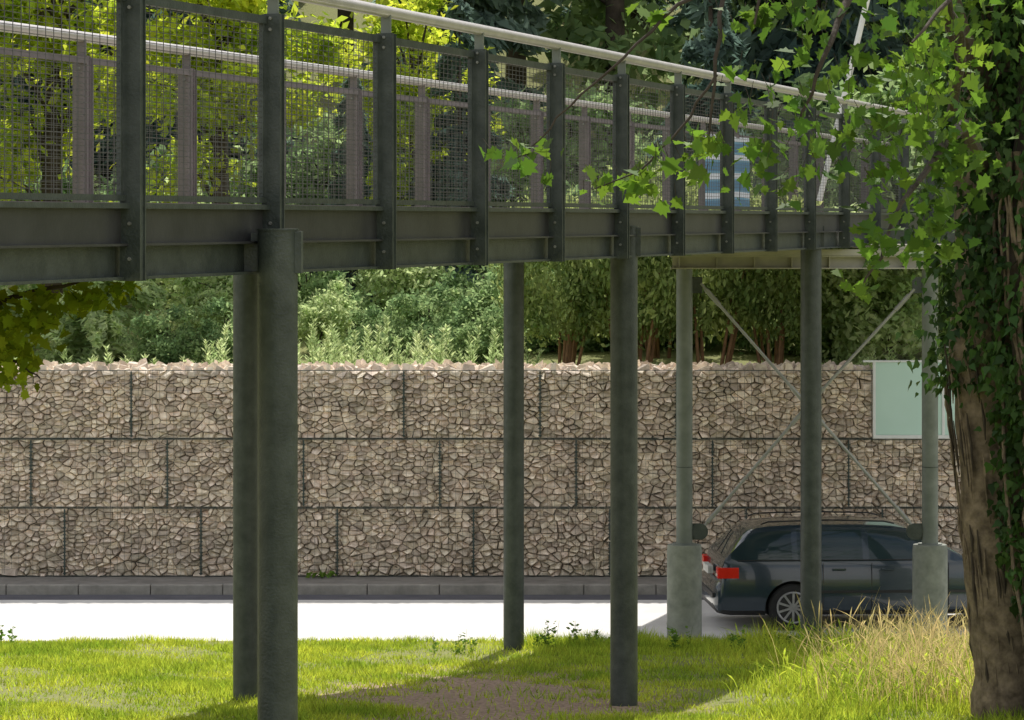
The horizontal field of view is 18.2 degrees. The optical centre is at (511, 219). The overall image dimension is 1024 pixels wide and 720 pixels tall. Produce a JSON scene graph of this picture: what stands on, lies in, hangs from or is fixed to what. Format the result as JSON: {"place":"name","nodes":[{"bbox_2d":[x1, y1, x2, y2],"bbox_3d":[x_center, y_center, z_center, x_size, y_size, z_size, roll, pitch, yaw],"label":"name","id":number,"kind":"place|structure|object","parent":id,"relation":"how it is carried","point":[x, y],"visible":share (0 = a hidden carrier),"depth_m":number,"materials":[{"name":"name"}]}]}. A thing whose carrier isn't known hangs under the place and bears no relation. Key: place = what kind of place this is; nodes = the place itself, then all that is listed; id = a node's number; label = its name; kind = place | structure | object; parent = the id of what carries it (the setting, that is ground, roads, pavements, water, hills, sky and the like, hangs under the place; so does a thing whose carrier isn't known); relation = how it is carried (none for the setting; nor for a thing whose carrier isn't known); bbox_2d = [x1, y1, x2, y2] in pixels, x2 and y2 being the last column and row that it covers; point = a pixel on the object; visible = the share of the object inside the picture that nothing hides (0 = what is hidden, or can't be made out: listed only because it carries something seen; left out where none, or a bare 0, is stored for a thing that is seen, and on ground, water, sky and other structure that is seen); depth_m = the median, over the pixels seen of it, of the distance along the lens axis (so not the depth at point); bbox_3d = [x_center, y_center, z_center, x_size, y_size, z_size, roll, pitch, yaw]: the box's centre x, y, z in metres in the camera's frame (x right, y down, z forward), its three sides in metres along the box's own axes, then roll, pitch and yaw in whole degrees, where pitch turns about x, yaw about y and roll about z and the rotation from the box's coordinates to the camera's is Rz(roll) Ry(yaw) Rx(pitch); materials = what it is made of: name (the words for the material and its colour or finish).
{"place":"outdoors","nodes":[
{"label":"outdoors","id":0,"kind":"place"},
{"bbox_2d":[0,576,666,594],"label":"pavement","id":1,"kind":"structure","parent":0,"point":[367,580],"depth_m":44.96,"materials":[{"name":"concrete"}]},
{"bbox_2d":[305,571,359,577],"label":"weed tuft","id":2,"kind":"object","parent":1,"relation":"on","point":[330,573],"visible":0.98,"depth_m":45.23,"materials":[{"name":"green plant"}]},
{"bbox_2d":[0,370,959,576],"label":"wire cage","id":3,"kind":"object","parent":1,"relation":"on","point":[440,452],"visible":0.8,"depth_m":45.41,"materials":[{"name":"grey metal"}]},
{"bbox_2d":[863,360,956,438],"bbox_3d":[6.160,2.545,45.410,2.360,1.110,0.070,0,0,0],"label":"glass noise screen","id":4,"kind":"object","parent":3,"relation":"attached to","point":[897,408],"visible":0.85,"depth_m":45.40,"materials":[{"name":"green glass"}]},
{"bbox_2d":[0,358,961,576],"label":"gabion wall","id":5,"kind":"structure","parent":1,"relation":"on","point":[650,547],"depth_m":45.47,"materials":[{"name":"stone"}]},
{"bbox_2d":[0,600,967,640],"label":"road","id":6,"kind":"structure","parent":0,"point":[43,620],"depth_m":41.57,"materials":[{"name":"grey asphalt"}]},
{"bbox_2d":[0,595,703,599],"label":"gutter","id":7,"kind":"object","parent":6,"relation":"on","point":[316,597],"depth_m":43.97,"materials":[{"name":"concrete"}]},
{"bbox_2d":[702,511,966,630],"bbox_3d":[4.723,4.498,41.336,4.485,1.385,2.100,0,0,-4],"label":"estate car","id":8,"kind":"object","parent":6,"relation":"on","point":[751,566],"visible":0.58,"depth_m":40.49,"materials":[{"name":"blue paint"}]},
{"bbox_2d":[0,0,972,719],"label":"ground","id":9,"kind":"structure","parent":0,"point":[514,686],"depth_m":31.92,"materials":[{"name":"green plant"}]},
{"bbox_2d":[0,7,23,62],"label":"broadleaf tree","id":10,"kind":"object","parent":9,"relation":"on","point":[2,41],"visible":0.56,"depth_m":56.90,"materials":[{"name":"green plant"}]},
{"bbox_2d":[0,284,42,348],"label":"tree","id":11,"kind":"object","parent":9,"relation":"on","point":[9,292],"visible":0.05,"depth_m":54.58,"materials":[{"name":"green plant"}]},
{"bbox_2d":[0,280,143,400],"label":"overhanging tree","id":12,"kind":"object","parent":9,"relation":"on","point":[35,319],"visible":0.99,"depth_m":19.91,"materials":[{"name":"green plant"}]},
{"bbox_2d":[3,159,168,316],"bbox_3d":[-8.964,0.728,63.454,4.724,4.068,4.911,0,0,-30],"label":"green shrub","id":13,"kind":"object","parent":9,"relation":"on","point":[33,286],"depth_m":62.70,"materials":[{"name":"green plant"}]},
{"bbox_2d":[21,175,168,362],"bbox_3d":[-6.873,1.189,52.875,2.861,3.908,3.238,0,0,33],"label":"shrub","id":14,"kind":"object","parent":9,"relation":"on","point":[94,332],"visible":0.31,"depth_m":52.37,"materials":[{"name":"green plant"}]},
{"bbox_2d":[0,0,211,319],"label":"broadleaf tree","id":15,"kind":"object","parent":9,"relation":"on","point":[41,19],"visible":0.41,"depth_m":58.22,"materials":[{"name":"green plant"}]},
{"bbox_2d":[119,303,211,363],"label":"green shrub","id":16,"kind":"object","parent":9,"relation":"on","point":[160,342],"visible":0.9,"depth_m":51.74,"materials":[{"name":"green plant"}]},
{"bbox_2d":[149,177,237,326],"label":"pale shrub","id":17,"kind":"object","parent":9,"relation":"on","point":[166,282],"visible":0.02,"depth_m":59.41,"materials":[{"name":"green plant"}]},
{"bbox_2d":[100,144,300,305],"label":"green shrub","id":18,"kind":"object","parent":9,"relation":"on","point":[206,194],"visible":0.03,"depth_m":66.13,"materials":[{"name":"green plant"}]},
{"bbox_2d":[169,296,232,363],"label":"green shrub","id":19,"kind":"object","parent":9,"relation":"on","point":[211,329],"visible":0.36,"depth_m":51.87,"materials":[{"name":"green plant"}]},
{"bbox_2d":[49,0,358,280],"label":"broadleaf tree","id":20,"kind":"object","parent":9,"relation":"on","point":[259,7],"visible":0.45,"depth_m":56.50,"materials":[{"name":"green plant"}]},
{"bbox_2d":[151,275,301,339],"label":"pale shrub","id":21,"kind":"object","parent":9,"relation":"on","point":[199,289],"visible":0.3,"depth_m":54.60,"materials":[{"name":"green plant"}]},
{"bbox_2d":[233,141,321,204],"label":"green shrub","id":22,"kind":"object","parent":9,"relation":"on","point":[294,157],"visible":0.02,"depth_m":66.30,"materials":[{"name":"green plant"}]},
{"bbox_2d":[229,108,434,281],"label":"broadleaf tree","id":23,"kind":"object","parent":9,"relation":"on","point":[313,165],"visible":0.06,"depth_m":65.23,"materials":[{"name":"green plant"}]},
{"bbox_2d":[298,278,366,354],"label":"pale shrub","id":24,"kind":"object","parent":9,"relation":"on","point":[325,308],"visible":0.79,"depth_m":53.75,"materials":[{"name":"green plant"}]},
{"bbox_2d":[0,584,666,594],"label":"kerb","id":25,"kind":"structure","parent":9,"relation":"on","point":[303,589],"depth_m":44.30,"materials":[{"name":"concrete"}]},
{"bbox_2d":[298,270,383,338],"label":"green shrub","id":26,"kind":"object","parent":9,"relation":"on","point":[310,282],"visible":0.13,"depth_m":57.02,"materials":[{"name":"green plant"}]},
{"bbox_2d":[308,67,382,327],"bbox_3d":[-3.036,-0.203,60.111,2.000,5.342,1.848,0,0,-8],"label":"spruce tree","id":27,"kind":"object","parent":9,"relation":"on","point":[349,273],"visible":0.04,"depth_m":59.89,"materials":[{"name":"green plant"}]},
{"bbox_2d":[337,302,422,359],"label":"green shrub","id":28,"kind":"object","parent":9,"relation":"on","point":[407,334],"visible":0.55,"depth_m":52.88,"materials":[{"name":"green plant"}]},
{"bbox_2d":[345,266,454,324],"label":"pale shrub","id":29,"kind":"object","parent":9,"relation":"on","point":[387,282],"visible":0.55,"depth_m":57.44,"materials":[{"name":"green plant"}]},
{"bbox_2d":[325,158,483,307],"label":"green shrub","id":30,"kind":"object","parent":9,"relation":"on","point":[357,285],"visible":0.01,"depth_m":65.17,"materials":[{"name":"green plant"}]},
{"bbox_2d":[311,0,503,205],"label":"broadleaf tree","id":31,"kind":"object","parent":9,"relation":"on","point":[401,29],"visible":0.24,"depth_m":61.54,"materials":[{"name":"green plant"}]},
{"bbox_2d":[374,280,471,353],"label":"green shrub","id":32,"kind":"object","parent":9,"relation":"on","point":[417,313],"visible":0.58,"depth_m":53.67,"materials":[{"name":"green plant"}]},
{"bbox_2d":[403,0,513,306],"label":"spruce tree","id":33,"kind":"object","parent":9,"relation":"on","point":[462,11],"visible":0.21,"depth_m":60.85,"materials":[{"name":"green plant"}]},
{"bbox_2d":[0,620,917,654],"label":"weeds","id":34,"kind":"object","parent":9,"relation":"on","point":[675,637],"visible":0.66,"depth_m":36.84,"materials":[{"name":"green plant"}]},
{"bbox_2d":[0,0,948,204],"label":"distant forest","id":35,"kind":"object","parent":9,"relation":"on","point":[594,23],"visible":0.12,"depth_m":74.74,"materials":[{"name":"green plant"}]},
{"bbox_2d":[419,294,531,362],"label":"green shrub","id":36,"kind":"object","parent":9,"relation":"on","point":[459,335],"visible":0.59,"depth_m":52.33,"materials":[{"name":"green plant"}]},
{"bbox_2d":[0,0,954,719],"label":"footbridge","id":37,"kind":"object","parent":9,"relation":"on","point":[266,246],"visible":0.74,"depth_m":26.50,"materials":[{"name":"green paint"}]},
{"bbox_2d":[404,265,553,336],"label":"green shrub","id":38,"kind":"object","parent":9,"relation":"on","point":[463,280],"visible":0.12,"depth_m":55.91,"materials":[{"name":"green plant"}]},
{"bbox_2d":[14,314,944,368],"bbox_3d":[-0.928,2.014,48.480,21.921,1.120,3.336,0,0,0],"label":"sapling row","id":39,"kind":"object","parent":9,"relation":"on","point":[351,355],"visible":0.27,"depth_m":48.52,"materials":[{"name":"green plant"}]},
{"bbox_2d":[447,170,545,276],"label":"green shrub","id":40,"kind":"object","parent":9,"relation":"on","point":[492,172],"visible":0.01,"depth_m":65.72,"materials":[{"name":"green plant"}]},
{"bbox_2d":[0,617,1023,719],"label":"lawn grass","id":41,"kind":"structure","parent":9,"relation":"on","point":[580,649],"depth_m":31.99,"materials":[{"name":"green plant"}]},
{"bbox_2d":[471,262,609,354],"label":"green shrub","id":42,"kind":"object","parent":9,"relation":"on","point":[492,276],"visible":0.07,"depth_m":54.23,"materials":[{"name":"green plant"}]},
{"bbox_2d":[485,184,611,365],"bbox_3d":[0.807,0.966,50.965,2.254,3.407,2.305,0,0,40],"label":"thuja bush","id":43,"kind":"object","parent":9,"relation":"on","point":[547,313],"visible":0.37,"depth_m":50.47,"materials":[{"name":"green plant"}]},
{"bbox_2d":[485,180,647,282],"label":"green shrub","id":44,"kind":"object","parent":9,"relation":"on","point":[576,190],"visible":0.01,"depth_m":58.18,"materials":[{"name":"green plant"}]},
{"bbox_2d":[491,79,664,207],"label":"broadleaf tree","id":45,"kind":"object","parent":9,"relation":"on","point":[575,150],"visible":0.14,"depth_m":66.27,"materials":[{"name":"green plant"}]},
{"bbox_2d":[528,278,661,351],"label":"green shrub","id":46,"kind":"object","parent":9,"relation":"on","point":[606,348],"visible":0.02,"depth_m":54.54,"materials":[{"name":"green plant"}]},
{"bbox_2d":[550,183,706,362],"bbox_3d":[1.872,0.966,50.488,2.567,3.457,2.389,0,0,-38],"label":"thuja bush","id":47,"kind":"object","parent":9,"relation":"on","point":[655,306],"visible":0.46,"depth_m":50.08,"materials":[{"name":"green plant"}]},
{"bbox_2d":[593,143,715,357],"bbox_3d":[2.424,0.627,53.514,2.610,3.945,2.669,0,0,20],"label":"thuja bush","id":48,"kind":"object","parent":9,"relation":"on","point":[657,351],"visible":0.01,"depth_m":53.12,"materials":[{"name":"green plant"}]},
{"bbox_2d":[570,130,754,187],"bbox_3d":[3.179,0.202,63.878,3.962,4.023,4.161,0,0,28],"label":"broadleaf tree","id":49,"kind":"object","parent":9,"relation":"on","point":[639,144],"depth_m":62.84,"materials":[{"name":"green plant"}]},
{"bbox_2d":[643,327,726,347],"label":"green shrub","id":50,"kind":"object","parent":9,"relation":"on","point":[713,343],"visible":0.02,"depth_m":55.23,"materials":[{"name":"green plant"}]},
{"bbox_2d":[645,0,760,197],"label":"spruce tree","id":51,"kind":"object","parent":9,"relation":"on","point":[697,50],"visible":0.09,"depth_m":57.70,"materials":[{"name":"green plant"}]},
{"bbox_2d":[638,168,792,364],"bbox_3d":[3.061,0.807,50.938,2.547,3.766,2.491,0,0,41],"label":"thuja bush","id":52,"kind":"object","parent":9,"relation":"on","point":[705,315],"visible":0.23,"depth_m":50.40,"materials":[{"name":"green plant"}]},
{"bbox_2d":[639,106,854,211],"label":"broadleaf tree","id":53,"kind":"object","parent":9,"relation":"on","point":[757,120],"visible":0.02,"depth_m":67.59,"materials":[{"name":"green plant"}]},
{"bbox_2d":[698,304,799,355],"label":"green shrub","id":54,"kind":"object","parent":9,"relation":"on","point":[741,342],"visible":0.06,"depth_m":54.06,"materials":[{"name":"green plant"}]},
{"bbox_2d":[479,0,1023,719],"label":"ivy covered maple","id":55,"kind":"object","parent":9,"relation":"on","point":[973,154],"visible":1,"depth_m":25.97,"materials":[{"name":"green plant"}]},
{"bbox_2d":[703,176,845,364],"bbox_3d":[4.094,0.972,51.239,2.341,3.388,2.516,0,0,-31],"label":"thuja bush","id":56,"kind":"object","parent":9,"relation":"on","point":[785,314],"visible":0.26,"depth_m":50.62,"materials":[{"name":"green plant"}]},
{"bbox_2d":[750,203,868,354],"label":"pale shrub","id":57,"kind":"object","parent":9,"relation":"on","point":[785,348],"visible":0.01,"depth_m":53.82,"materials":[{"name":"green plant"}]},
{"bbox_2d":[653,615,974,714],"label":"tall green grass","id":58,"kind":"structure","parent":9,"relation":"on","point":[850,675],"depth_m":29.91,"materials":[{"name":"green plant"}]},
{"bbox_2d":[794,277,899,359],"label":"green shrub","id":59,"kind":"object","parent":9,"relation":"on","point":[827,340],"visible":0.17,"depth_m":52.67,"materials":[{"name":"green plant"}]},
{"bbox_2d":[750,55,949,212],"bbox_3d":[7.824,-0.468,63.014,5.945,5.747,5.661,0,0,23],"label":"broadleaf tree","id":60,"kind":"object","parent":9,"relation":"on","point":[804,78],"visible":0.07,"depth_m":62.39,"materials":[{"name":"green plant"}]},
{"bbox_2d":[781,247,950,365],"bbox_3d":[6.091,1.399,50.876,3.262,2.916,2.812,0,0,-41],"label":"pale shrub","id":61,"kind":"object","parent":9,"relation":"on","point":[892,291],"visible":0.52,"depth_m":50.39,"materials":[{"name":"green plant"}]},
{"bbox_2d":[870,266,954,359],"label":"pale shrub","id":62,"kind":"object","parent":9,"relation":"on","point":[941,353],"visible":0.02,"depth_m":51.46,"materials":[{"name":"green plant"}]},
{"bbox_2d":[758,590,974,713],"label":"tall dry grass","id":63,"kind":"structure","parent":0,"point":[933,633],"depth_m":29.82,"materials":[{"name":"beige plant"}]}
]}

